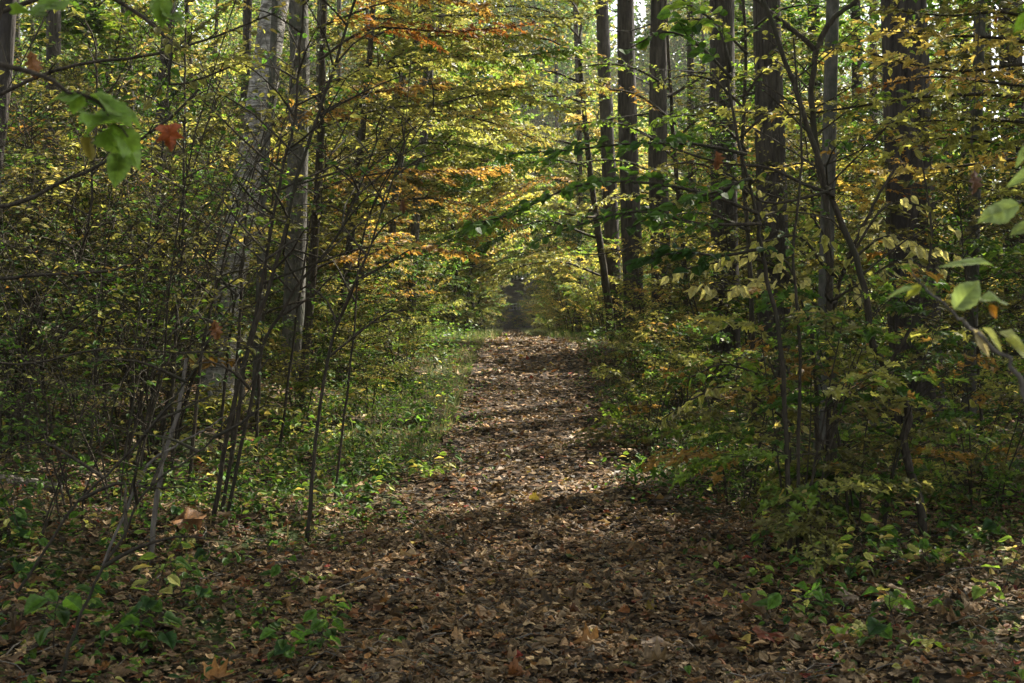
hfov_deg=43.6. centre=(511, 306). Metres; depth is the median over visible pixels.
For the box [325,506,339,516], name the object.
fallen leaf
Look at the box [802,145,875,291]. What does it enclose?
young tree
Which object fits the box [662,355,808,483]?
yellowing shrub
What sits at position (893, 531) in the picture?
seedling
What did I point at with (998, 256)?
slender sapling
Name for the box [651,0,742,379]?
pine tree
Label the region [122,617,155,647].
seedling
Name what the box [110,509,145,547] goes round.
seedling
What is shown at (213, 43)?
young tree
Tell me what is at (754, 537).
seedling
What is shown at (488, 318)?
leafy bush
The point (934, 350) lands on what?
bare shrub
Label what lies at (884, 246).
slender sapling
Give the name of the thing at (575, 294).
leafy bush
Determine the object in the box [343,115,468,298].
slender sapling
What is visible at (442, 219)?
slender sapling
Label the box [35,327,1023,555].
grass
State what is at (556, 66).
woodland tree
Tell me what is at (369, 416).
seedling
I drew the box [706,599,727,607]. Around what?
fallen leaf
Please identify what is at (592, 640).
fallen leaves
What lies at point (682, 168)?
young tree
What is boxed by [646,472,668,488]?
seedling
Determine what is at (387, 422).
seedling
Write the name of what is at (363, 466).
seedling
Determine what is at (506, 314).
leafy bush
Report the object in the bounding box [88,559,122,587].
seedling
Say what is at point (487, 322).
leafy bush
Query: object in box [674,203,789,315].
slender sapling
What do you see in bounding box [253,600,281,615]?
seedling
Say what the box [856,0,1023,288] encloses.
slender sapling
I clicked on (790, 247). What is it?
bare shrub
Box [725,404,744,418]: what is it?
seedling
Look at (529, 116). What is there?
arching tree
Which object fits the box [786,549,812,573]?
seedling
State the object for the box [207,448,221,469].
seedling
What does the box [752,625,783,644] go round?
fallen leaf
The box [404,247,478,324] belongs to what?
leafy bush
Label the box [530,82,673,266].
arching tree
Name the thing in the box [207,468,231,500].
seedling
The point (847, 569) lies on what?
seedling
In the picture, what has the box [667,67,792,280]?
slender sapling
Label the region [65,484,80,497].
seedling
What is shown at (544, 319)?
leafy bush
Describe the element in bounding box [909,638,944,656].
seedling
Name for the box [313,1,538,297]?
arching tree
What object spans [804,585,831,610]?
seedling
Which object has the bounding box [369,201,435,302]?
slender sapling
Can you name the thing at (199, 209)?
slender sapling
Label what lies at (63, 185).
leafy bush
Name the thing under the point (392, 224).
dark trunked tree
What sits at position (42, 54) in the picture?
slender sapling
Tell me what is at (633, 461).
seedling
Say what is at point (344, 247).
slender sapling
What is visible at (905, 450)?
crooked sapling
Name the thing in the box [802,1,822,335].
pine tree
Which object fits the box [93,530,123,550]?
seedling
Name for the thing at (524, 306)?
leafy bush
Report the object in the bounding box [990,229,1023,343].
bare shrub
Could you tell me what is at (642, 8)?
sky
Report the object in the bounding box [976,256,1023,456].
bare shrub
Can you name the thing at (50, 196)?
bare shrub
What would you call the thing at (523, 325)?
leafy bush
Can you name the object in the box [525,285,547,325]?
leafy bush
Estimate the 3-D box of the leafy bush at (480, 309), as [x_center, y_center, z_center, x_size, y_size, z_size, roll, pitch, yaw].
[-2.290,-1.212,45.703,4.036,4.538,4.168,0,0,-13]
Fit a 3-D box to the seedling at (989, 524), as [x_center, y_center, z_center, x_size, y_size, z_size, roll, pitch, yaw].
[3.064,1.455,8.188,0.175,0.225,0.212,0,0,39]
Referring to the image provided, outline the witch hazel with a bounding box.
[660,165,963,515]
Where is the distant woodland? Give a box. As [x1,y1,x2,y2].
[12,0,1002,327]
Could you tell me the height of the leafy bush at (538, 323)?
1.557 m
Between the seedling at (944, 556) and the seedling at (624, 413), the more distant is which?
the seedling at (624, 413)
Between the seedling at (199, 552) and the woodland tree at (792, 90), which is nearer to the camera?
the seedling at (199, 552)
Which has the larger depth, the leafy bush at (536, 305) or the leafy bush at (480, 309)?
the leafy bush at (536, 305)
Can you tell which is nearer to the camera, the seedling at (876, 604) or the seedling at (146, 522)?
the seedling at (876, 604)
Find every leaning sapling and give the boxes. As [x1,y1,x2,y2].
[0,11,155,472]
[149,0,459,519]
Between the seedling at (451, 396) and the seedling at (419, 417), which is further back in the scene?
the seedling at (451, 396)
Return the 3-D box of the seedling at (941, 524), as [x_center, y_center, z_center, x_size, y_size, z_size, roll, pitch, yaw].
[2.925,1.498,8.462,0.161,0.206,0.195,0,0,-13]
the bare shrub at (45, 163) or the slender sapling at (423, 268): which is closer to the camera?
the bare shrub at (45, 163)
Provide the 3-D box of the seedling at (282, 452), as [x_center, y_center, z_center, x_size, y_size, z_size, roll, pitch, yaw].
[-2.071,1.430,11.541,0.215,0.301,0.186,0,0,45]
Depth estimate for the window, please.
127.97 m
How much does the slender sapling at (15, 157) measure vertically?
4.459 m
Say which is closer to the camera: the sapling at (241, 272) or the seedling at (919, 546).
the seedling at (919, 546)
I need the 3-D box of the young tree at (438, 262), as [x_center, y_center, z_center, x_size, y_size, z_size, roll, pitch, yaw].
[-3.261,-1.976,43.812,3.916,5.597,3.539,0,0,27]
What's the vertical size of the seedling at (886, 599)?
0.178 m
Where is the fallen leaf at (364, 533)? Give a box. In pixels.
[357,530,375,537]
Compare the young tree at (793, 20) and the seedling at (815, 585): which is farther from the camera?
the young tree at (793, 20)
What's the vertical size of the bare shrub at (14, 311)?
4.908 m
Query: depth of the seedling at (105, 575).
6.64 m
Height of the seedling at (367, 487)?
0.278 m
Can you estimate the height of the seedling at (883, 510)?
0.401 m
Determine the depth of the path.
8.81 m
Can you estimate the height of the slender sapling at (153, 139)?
3.661 m
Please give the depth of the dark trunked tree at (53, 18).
20.90 m
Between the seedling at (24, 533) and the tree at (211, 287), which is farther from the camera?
the tree at (211, 287)
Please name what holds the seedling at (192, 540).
on the ground at (948, 677)
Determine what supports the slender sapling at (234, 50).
on the ground at (948, 677)
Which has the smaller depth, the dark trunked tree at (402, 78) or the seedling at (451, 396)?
the seedling at (451, 396)
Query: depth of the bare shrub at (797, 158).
18.88 m
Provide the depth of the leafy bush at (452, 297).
40.61 m
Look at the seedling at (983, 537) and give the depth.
8.21 m
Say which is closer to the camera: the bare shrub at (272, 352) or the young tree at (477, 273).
the bare shrub at (272, 352)
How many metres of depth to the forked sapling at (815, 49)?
10.25 m
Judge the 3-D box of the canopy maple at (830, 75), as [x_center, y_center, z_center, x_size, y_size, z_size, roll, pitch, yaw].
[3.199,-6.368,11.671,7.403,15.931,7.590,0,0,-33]
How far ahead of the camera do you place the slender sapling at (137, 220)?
19.89 m
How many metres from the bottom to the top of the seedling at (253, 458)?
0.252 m
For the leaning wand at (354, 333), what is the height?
3.446 m
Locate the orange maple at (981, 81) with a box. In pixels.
[695,0,1023,192]
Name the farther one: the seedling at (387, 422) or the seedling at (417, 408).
the seedling at (417, 408)
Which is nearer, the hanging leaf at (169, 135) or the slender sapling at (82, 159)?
the hanging leaf at (169, 135)
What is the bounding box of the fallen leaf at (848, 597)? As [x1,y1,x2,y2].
[836,589,858,603]
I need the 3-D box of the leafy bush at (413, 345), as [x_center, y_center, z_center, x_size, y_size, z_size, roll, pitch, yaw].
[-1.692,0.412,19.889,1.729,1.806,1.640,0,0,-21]
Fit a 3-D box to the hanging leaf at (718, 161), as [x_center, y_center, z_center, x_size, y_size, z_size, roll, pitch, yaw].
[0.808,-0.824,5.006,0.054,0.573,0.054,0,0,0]
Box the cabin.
[493,279,544,329]
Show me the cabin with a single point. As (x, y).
(510, 290)
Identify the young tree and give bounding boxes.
[1,0,236,299]
[18,0,283,306]
[99,44,186,208]
[148,12,279,251]
[197,134,308,187]
[269,103,369,278]
[351,164,489,314]
[405,164,472,304]
[469,258,504,320]
[515,289,532,325]
[541,116,673,294]
[587,183,688,329]
[597,117,753,298]
[640,0,953,337]
[737,92,886,310]
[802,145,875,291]
[941,80,1002,311]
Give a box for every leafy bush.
[0,149,157,439]
[0,210,99,409]
[42,193,298,460]
[74,268,158,368]
[152,251,266,376]
[209,275,282,367]
[231,310,354,421]
[245,272,283,357]
[248,214,334,338]
[252,238,347,334]
[269,187,399,341]
[309,282,381,389]
[313,259,402,359]
[319,194,436,327]
[321,291,401,368]
[332,321,406,413]
[336,232,441,342]
[355,276,452,385]
[366,225,446,320]
[375,216,449,322]
[376,290,434,363]
[379,191,471,330]
[393,288,445,342]
[401,305,449,350]
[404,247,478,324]
[419,217,507,326]
[419,271,475,332]
[420,268,464,332]
[430,279,470,323]
[430,289,467,328]
[445,239,495,326]
[455,286,492,329]
[455,291,478,329]
[457,264,501,329]
[462,285,499,327]
[468,289,498,330]
[469,262,503,326]
[482,270,502,306]
[487,281,511,328]
[489,285,512,328]
[495,302,513,326]
[505,313,520,328]
[513,308,530,326]
[515,279,546,327]
[517,292,540,323]
[520,298,542,329]
[522,280,553,330]
[525,230,604,333]
[525,271,564,330]
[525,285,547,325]
[528,258,597,333]
[531,313,550,331]
[533,295,566,331]
[534,252,593,325]
[534,273,584,332]
[535,241,600,332]
[536,304,555,331]
[541,296,561,330]
[544,292,583,330]
[554,290,587,330]
[556,242,648,332]
[557,246,622,332]
[558,239,605,329]
[558,292,594,330]
[563,270,605,330]
[583,266,623,325]
[591,301,672,386]
[593,236,688,324]
[600,232,710,355]
[601,296,670,366]
[606,314,651,351]
[620,209,764,387]
[622,286,683,333]
[626,308,719,408]
[633,307,743,418]
[649,264,709,342]
[674,266,755,339]
[676,274,710,334]
[680,248,796,355]
[941,293,1006,401]
[942,308,1002,364]
[949,262,1023,386]
[983,276,1023,391]
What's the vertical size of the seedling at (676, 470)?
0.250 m
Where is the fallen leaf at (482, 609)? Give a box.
[475,605,496,617]
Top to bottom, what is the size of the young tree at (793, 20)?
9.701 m
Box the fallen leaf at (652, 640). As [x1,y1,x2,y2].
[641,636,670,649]
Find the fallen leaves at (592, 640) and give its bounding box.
[0,326,1023,682]
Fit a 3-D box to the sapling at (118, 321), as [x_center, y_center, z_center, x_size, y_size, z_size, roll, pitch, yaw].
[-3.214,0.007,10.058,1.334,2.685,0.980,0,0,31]
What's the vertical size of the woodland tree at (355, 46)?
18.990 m
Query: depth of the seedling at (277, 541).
8.39 m
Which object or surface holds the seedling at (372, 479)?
on the ground at (948, 677)
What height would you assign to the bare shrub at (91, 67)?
4.163 m
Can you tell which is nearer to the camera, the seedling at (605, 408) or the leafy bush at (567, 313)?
the seedling at (605, 408)
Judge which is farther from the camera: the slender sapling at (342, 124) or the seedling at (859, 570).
the slender sapling at (342, 124)
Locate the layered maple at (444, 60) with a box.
[156,0,544,408]
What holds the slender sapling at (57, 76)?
on the ground at (948, 677)
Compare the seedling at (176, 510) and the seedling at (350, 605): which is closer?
the seedling at (350, 605)
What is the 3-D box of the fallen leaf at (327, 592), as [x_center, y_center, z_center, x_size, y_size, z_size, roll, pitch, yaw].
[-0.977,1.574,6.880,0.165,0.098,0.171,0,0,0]
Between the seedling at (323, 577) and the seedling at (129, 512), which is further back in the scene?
the seedling at (129, 512)
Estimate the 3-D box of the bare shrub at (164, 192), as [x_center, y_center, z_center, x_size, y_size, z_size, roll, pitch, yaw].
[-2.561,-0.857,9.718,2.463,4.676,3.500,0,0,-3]
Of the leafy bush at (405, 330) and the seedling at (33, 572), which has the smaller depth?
the seedling at (33, 572)
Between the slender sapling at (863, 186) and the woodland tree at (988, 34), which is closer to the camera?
the slender sapling at (863, 186)
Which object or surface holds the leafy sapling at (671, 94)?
on the ground at (948, 677)
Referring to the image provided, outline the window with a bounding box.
[507,303,516,309]
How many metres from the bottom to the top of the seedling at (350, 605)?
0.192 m
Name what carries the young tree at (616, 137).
on the ground at (948, 677)
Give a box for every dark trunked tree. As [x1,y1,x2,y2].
[0,0,16,191]
[36,0,60,365]
[152,1,174,339]
[239,0,251,364]
[250,0,278,421]
[355,4,425,346]
[380,3,446,346]
[406,0,435,347]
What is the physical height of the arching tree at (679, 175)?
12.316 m
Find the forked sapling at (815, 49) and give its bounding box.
[695,0,988,500]
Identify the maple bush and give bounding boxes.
[552,315,724,449]
[635,313,850,517]
[642,260,969,577]
[722,271,1001,532]
[862,323,1023,511]
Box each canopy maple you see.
[813,0,838,459]
[960,0,985,429]
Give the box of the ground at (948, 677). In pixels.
[0,325,1023,682]
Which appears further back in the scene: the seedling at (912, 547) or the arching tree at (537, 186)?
the arching tree at (537, 186)
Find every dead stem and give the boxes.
[0,237,323,603]
[58,352,286,682]
[102,416,224,565]
[147,358,187,567]
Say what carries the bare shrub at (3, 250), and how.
on the ground at (948, 677)
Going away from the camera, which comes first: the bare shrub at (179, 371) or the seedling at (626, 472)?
the seedling at (626, 472)
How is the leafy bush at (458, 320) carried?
on the ground at (948, 677)
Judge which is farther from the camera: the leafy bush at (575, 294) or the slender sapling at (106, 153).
the leafy bush at (575, 294)
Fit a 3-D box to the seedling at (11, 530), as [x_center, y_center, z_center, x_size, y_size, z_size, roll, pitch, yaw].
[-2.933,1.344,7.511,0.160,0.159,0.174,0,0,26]
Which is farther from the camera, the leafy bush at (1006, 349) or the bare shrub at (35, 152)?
the leafy bush at (1006, 349)
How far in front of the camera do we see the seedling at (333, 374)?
17.80 m
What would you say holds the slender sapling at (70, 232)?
on the ground at (948, 677)
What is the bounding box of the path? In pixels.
[201,329,893,682]
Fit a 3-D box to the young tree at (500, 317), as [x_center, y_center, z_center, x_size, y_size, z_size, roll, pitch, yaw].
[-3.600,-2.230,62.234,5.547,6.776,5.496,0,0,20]
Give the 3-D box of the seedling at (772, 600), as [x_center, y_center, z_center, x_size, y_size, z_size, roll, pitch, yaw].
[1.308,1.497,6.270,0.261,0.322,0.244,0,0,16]
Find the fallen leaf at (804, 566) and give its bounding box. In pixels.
[799,564,812,572]
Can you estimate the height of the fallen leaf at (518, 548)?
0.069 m
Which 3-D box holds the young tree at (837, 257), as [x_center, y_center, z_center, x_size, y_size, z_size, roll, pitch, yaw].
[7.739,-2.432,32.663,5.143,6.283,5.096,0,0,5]
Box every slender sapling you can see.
[0,0,290,450]
[0,51,97,366]
[0,54,187,453]
[0,216,94,297]
[1,14,70,264]
[1,73,110,316]
[1,97,60,295]
[2,60,268,427]
[4,2,137,357]
[6,28,111,258]
[7,69,140,343]
[11,144,146,377]
[12,106,208,405]
[20,92,86,207]
[65,89,185,337]
[82,174,206,355]
[98,19,310,377]
[98,168,226,348]
[107,114,212,262]
[112,152,283,331]
[145,170,254,291]
[161,170,278,298]
[175,99,351,288]
[178,4,438,377]
[180,52,392,299]
[192,126,236,244]
[210,162,364,324]
[225,24,443,317]
[255,165,341,321]
[275,75,386,297]
[283,159,404,337]
[306,150,437,294]
[306,166,437,338]
[310,120,468,344]
[319,119,474,313]
[324,191,397,303]
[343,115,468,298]
[359,116,457,320]
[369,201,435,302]
[375,134,480,303]
[629,131,818,360]
[630,69,818,381]
[636,117,847,352]
[643,182,710,300]
[646,212,710,319]
[657,193,756,325]
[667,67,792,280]
[672,0,875,269]
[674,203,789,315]
[708,1,887,294]
[737,85,950,366]
[738,0,1023,363]
[753,0,1020,275]
[755,109,869,305]
[775,107,1023,439]
[789,125,887,346]
[809,83,1023,360]
[814,110,1023,444]
[835,123,1020,346]
[837,147,1023,375]
[839,152,991,309]
[841,187,955,285]
[848,0,1023,296]
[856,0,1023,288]
[931,28,1023,318]
[938,23,1023,337]
[941,137,1023,333]
[949,35,1023,256]
[953,162,1023,313]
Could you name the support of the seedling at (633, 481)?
on the ground at (948, 677)
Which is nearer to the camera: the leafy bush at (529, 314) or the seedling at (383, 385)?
the seedling at (383, 385)
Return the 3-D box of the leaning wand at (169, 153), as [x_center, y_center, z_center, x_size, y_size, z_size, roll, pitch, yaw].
[-3.263,-0.508,11.859,1.530,3.807,1.032,0,0,0]
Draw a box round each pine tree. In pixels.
[564,0,623,337]
[577,0,679,353]
[599,0,696,355]
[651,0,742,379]
[660,0,881,392]
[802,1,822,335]
[880,0,949,438]
[998,0,1023,358]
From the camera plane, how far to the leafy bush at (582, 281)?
44.88 m
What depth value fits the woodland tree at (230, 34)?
79.91 m
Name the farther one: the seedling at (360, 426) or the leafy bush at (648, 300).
the leafy bush at (648, 300)
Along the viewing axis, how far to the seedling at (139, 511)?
8.45 m
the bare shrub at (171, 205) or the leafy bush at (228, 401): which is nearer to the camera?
the leafy bush at (228, 401)
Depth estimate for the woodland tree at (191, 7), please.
59.81 m
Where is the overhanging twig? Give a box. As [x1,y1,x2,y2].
[887,13,1023,399]
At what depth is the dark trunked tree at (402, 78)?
25.94 m
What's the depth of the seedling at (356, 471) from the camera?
10.95 m
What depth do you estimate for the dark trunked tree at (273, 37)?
14.59 m
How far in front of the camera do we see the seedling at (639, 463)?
11.45 m
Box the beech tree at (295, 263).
[278,0,309,391]
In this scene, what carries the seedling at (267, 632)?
on the ground at (948, 677)
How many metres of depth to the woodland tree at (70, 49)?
74.94 m
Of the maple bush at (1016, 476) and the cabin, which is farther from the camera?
the cabin
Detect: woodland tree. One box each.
[10,0,20,183]
[20,0,137,116]
[22,9,152,109]
[85,0,257,104]
[121,0,134,185]
[131,0,341,143]
[173,0,288,112]
[184,0,193,160]
[205,0,347,156]
[308,0,477,93]
[308,0,500,131]
[316,0,326,325]
[336,0,341,155]
[390,5,494,87]
[529,1,588,325]
[573,2,597,331]
[667,0,737,238]
[681,1,697,317]
[739,0,748,326]
[745,0,806,227]
[804,5,868,307]
[847,1,881,345]
[868,0,879,324]
[940,0,953,320]
[957,5,970,353]
[984,0,991,323]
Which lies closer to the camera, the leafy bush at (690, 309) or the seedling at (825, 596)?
the seedling at (825, 596)
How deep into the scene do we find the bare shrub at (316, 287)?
24.96 m
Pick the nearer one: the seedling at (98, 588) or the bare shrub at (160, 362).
the seedling at (98, 588)
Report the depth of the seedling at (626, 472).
11.60 m
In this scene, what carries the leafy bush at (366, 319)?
on the ground at (948, 677)
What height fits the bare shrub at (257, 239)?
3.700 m
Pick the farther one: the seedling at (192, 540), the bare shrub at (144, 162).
the bare shrub at (144, 162)
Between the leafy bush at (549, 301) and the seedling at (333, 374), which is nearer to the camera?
the seedling at (333, 374)
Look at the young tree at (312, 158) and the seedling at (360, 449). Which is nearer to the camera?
the seedling at (360, 449)
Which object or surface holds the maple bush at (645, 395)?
on the ground at (948, 677)
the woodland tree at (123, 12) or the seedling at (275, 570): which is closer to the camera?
the seedling at (275, 570)
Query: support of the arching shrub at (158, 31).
on the ground at (948, 677)
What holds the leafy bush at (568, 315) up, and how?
on the ground at (948, 677)
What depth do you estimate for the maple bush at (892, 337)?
8.59 m
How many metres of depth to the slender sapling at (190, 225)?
22.04 m
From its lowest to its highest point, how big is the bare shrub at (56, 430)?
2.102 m
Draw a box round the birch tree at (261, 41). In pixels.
[198,0,289,415]
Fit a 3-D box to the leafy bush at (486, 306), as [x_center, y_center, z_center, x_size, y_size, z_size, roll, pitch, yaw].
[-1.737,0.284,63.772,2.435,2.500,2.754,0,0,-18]
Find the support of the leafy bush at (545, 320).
on the ground at (948, 677)
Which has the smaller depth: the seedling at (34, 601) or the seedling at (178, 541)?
the seedling at (34, 601)
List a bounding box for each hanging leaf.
[23,0,43,78]
[155,0,183,151]
[209,181,224,339]
[398,59,410,212]
[712,24,724,169]
[968,11,984,194]
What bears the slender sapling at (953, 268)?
on the ground at (948, 677)
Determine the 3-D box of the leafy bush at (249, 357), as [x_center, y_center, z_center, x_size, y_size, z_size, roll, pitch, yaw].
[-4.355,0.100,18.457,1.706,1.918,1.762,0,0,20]
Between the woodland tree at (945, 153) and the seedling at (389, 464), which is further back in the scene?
the woodland tree at (945, 153)
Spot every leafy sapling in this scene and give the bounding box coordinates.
[559,0,788,357]
[645,0,854,423]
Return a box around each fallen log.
[0,474,62,492]
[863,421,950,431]
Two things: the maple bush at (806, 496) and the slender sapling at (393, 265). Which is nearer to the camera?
the maple bush at (806, 496)
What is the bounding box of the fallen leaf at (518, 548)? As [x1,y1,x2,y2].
[516,542,532,550]
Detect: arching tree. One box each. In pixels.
[275,0,533,235]
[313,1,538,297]
[356,94,533,299]
[403,35,566,331]
[431,31,577,331]
[436,39,561,326]
[458,70,547,296]
[464,158,563,330]
[477,150,556,331]
[481,145,554,330]
[517,110,671,330]
[525,134,593,325]
[525,173,586,287]
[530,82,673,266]
[539,96,682,266]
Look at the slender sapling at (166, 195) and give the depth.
20.17 m
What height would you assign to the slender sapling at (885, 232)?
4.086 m
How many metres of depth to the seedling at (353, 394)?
15.56 m
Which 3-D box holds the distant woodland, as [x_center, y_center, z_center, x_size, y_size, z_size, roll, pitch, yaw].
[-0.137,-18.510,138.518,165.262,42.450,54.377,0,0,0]
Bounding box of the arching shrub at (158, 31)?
[0,0,274,374]
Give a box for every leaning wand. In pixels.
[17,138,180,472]
[94,47,243,449]
[120,89,205,443]
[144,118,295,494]
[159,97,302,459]
[162,146,304,459]
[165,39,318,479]
[192,36,351,462]
[259,45,415,459]
[287,108,467,545]
[304,69,455,507]
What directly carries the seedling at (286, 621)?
on the ground at (948, 677)
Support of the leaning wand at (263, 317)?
on the ground at (948, 677)
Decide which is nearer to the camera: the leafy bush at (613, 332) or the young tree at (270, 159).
the leafy bush at (613, 332)
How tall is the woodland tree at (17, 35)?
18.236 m
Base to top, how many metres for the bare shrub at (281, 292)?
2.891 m
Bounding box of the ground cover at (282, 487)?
[0,311,1023,682]
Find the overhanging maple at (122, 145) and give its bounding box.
[0,0,211,187]
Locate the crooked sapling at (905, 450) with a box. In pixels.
[635,0,972,537]
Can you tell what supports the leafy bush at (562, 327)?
on the ground at (948, 677)
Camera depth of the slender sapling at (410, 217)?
26.67 m
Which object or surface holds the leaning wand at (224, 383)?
on the ground at (948, 677)
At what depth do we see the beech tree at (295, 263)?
17.87 m
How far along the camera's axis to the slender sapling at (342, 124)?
29.11 m
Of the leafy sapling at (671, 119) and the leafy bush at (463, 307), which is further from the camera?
the leafy bush at (463, 307)
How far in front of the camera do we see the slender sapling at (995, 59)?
17.81 m
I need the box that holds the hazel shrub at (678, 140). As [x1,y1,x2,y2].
[462,0,802,555]
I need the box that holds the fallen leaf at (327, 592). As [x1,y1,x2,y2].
[315,588,344,602]
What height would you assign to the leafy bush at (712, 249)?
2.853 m
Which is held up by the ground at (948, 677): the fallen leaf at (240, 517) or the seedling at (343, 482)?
the seedling at (343, 482)
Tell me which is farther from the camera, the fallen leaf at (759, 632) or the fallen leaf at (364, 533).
the fallen leaf at (364, 533)
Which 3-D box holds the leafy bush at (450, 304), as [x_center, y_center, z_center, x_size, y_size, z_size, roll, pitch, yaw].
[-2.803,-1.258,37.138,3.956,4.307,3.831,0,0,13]
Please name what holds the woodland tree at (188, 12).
on the ground at (948, 677)
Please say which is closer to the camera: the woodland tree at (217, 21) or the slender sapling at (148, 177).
the slender sapling at (148, 177)
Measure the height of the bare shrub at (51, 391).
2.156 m
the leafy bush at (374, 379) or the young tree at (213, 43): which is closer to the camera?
the leafy bush at (374, 379)
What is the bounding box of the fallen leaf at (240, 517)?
[233,514,253,523]
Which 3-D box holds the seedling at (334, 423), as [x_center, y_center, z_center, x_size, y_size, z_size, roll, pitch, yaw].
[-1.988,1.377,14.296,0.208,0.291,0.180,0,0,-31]
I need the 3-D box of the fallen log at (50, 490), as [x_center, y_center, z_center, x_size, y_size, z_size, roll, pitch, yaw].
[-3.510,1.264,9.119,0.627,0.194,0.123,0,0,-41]
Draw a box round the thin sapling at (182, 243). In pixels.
[100,1,281,485]
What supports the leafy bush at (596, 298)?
on the ground at (948, 677)
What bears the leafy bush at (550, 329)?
on the ground at (948, 677)
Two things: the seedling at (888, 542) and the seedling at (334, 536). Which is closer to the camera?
the seedling at (888, 542)
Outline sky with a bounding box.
[20,0,1023,278]
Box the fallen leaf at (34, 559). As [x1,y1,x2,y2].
[27,551,50,561]
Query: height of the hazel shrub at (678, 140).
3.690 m
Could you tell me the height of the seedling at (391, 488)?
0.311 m
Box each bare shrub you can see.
[0,0,192,472]
[0,3,132,321]
[0,21,337,472]
[0,38,284,507]
[0,49,103,405]
[0,49,114,333]
[0,58,129,452]
[0,60,191,460]
[0,66,70,362]
[0,97,97,366]
[0,112,257,523]
[0,117,55,378]
[0,125,200,435]
[0,132,71,391]
[0,153,97,418]
[0,190,191,549]
[0,197,119,484]
[0,206,126,407]
[0,249,28,344]
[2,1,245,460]
[3,120,238,416]
[5,10,280,440]
[6,132,81,306]
[7,78,140,402]
[8,0,343,496]
[13,21,224,424]
[51,233,214,408]
[53,2,354,445]
[64,131,235,231]
[64,145,288,431]
[82,70,234,380]
[122,262,230,418]
[146,159,309,314]
[158,102,318,357]
[192,199,321,366]
[196,224,281,322]
[226,135,384,369]
[226,260,368,415]
[271,236,339,331]
[724,169,817,333]
[740,116,884,350]
[778,87,1009,374]
[783,254,887,403]
[808,205,996,447]
[816,237,887,368]
[937,192,1021,389]
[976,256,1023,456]
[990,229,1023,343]
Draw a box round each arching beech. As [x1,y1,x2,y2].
[308,0,618,361]
[427,0,709,341]
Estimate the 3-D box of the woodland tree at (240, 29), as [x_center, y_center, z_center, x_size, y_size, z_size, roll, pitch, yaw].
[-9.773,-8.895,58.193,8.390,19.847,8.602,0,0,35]
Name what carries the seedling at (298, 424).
on the ground at (948, 677)
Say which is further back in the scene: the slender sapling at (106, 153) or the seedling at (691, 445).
the slender sapling at (106, 153)
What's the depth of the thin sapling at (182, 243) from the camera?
10.54 m
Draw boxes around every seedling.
[0,462,30,474]
[0,489,45,528]
[0,502,31,542]
[0,561,29,579]
[1,526,21,541]
[1,529,27,552]
[10,526,32,541]
[14,526,41,546]
[17,566,48,579]
[21,556,60,582]
[22,473,58,509]
[24,584,102,663]
[27,533,55,565]
[27,581,66,627]
[28,531,48,542]
[64,509,97,541]
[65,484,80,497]
[67,452,83,464]
[67,584,105,618]
[71,646,102,667]
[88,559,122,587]
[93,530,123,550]
[96,622,134,652]
[97,565,124,595]
[98,526,129,551]
[110,459,133,475]
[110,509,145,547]
[110,600,182,661]
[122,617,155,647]
[128,517,150,529]
[128,595,162,617]
[130,552,191,615]
[136,502,163,529]
[137,499,152,514]
[154,559,188,577]
[164,505,183,520]
[165,542,196,567]
[166,565,203,606]
[168,462,194,476]
[169,531,188,555]
[169,538,195,552]
[173,554,212,598]
[181,585,212,605]
[191,547,219,568]
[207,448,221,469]
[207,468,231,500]
[216,514,237,529]
[217,542,253,576]
[227,548,245,564]
[227,584,253,604]
[230,504,240,512]
[235,439,260,471]
[244,489,275,523]
[249,457,269,472]
[251,616,283,638]
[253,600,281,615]
[258,623,308,660]
[259,555,297,593]
[268,618,290,630]
[268,639,302,664]
[269,536,290,552]
[270,449,292,476]
[279,415,309,452]
[282,484,304,499]
[290,413,316,438]
[291,571,315,591]
[293,519,305,527]
[294,482,327,515]
[295,439,320,459]
[300,629,340,660]
[302,598,351,635]
[303,519,326,539]
[310,613,354,649]
[313,485,342,522]
[315,572,334,583]
[315,616,339,640]
[317,433,331,452]
[317,594,345,616]
[318,615,343,635]
[320,373,337,395]
[325,477,347,491]
[327,418,340,429]
[327,534,343,548]
[329,452,353,471]
[331,395,347,408]
[332,430,351,448]
[333,592,360,611]
[335,465,365,484]
[339,418,369,457]
[343,389,367,422]
[344,481,376,506]
[347,504,373,525]
[351,456,374,476]
[352,446,367,454]
[356,476,380,493]
[360,461,379,474]
[362,415,383,441]
[368,459,394,475]
[370,454,396,481]
[371,475,398,506]
[372,378,394,397]
[383,417,404,433]
[389,405,404,418]
[401,456,419,469]
[405,410,428,428]
[407,459,433,471]
[408,463,428,477]
[410,403,434,421]
[410,424,432,438]
[413,401,432,412]
[429,468,443,475]
[433,462,450,469]
[435,451,462,478]
[436,392,454,408]
[598,404,619,418]
[614,401,635,428]
[616,464,637,478]
[619,451,641,475]
[624,469,647,491]
[635,456,664,475]
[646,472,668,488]
[671,460,691,473]
[688,440,711,475]
[721,440,748,450]
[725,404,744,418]
[738,586,767,609]
[747,561,774,584]
[750,525,783,553]
[752,579,807,630]
[760,510,772,517]
[770,486,807,515]
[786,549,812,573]
[789,557,823,576]
[791,587,826,611]
[802,541,838,575]
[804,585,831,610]
[809,574,847,615]
[824,620,866,642]
[831,548,872,582]
[832,534,878,585]
[834,498,862,519]
[835,513,879,552]
[848,563,871,576]
[855,616,892,648]
[860,586,914,632]
[865,523,904,548]
[869,524,920,581]
[870,486,914,522]
[876,537,902,565]
[876,586,917,615]
[907,540,942,578]
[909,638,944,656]
[913,531,939,572]
[917,547,934,554]
[928,592,964,616]
[935,548,969,565]
[937,518,964,541]
[959,525,986,539]
[964,523,1001,546]
[971,577,1006,605]
[979,518,1008,536]
[980,535,1023,589]
[1003,622,1021,636]
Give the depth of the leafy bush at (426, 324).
26.52 m

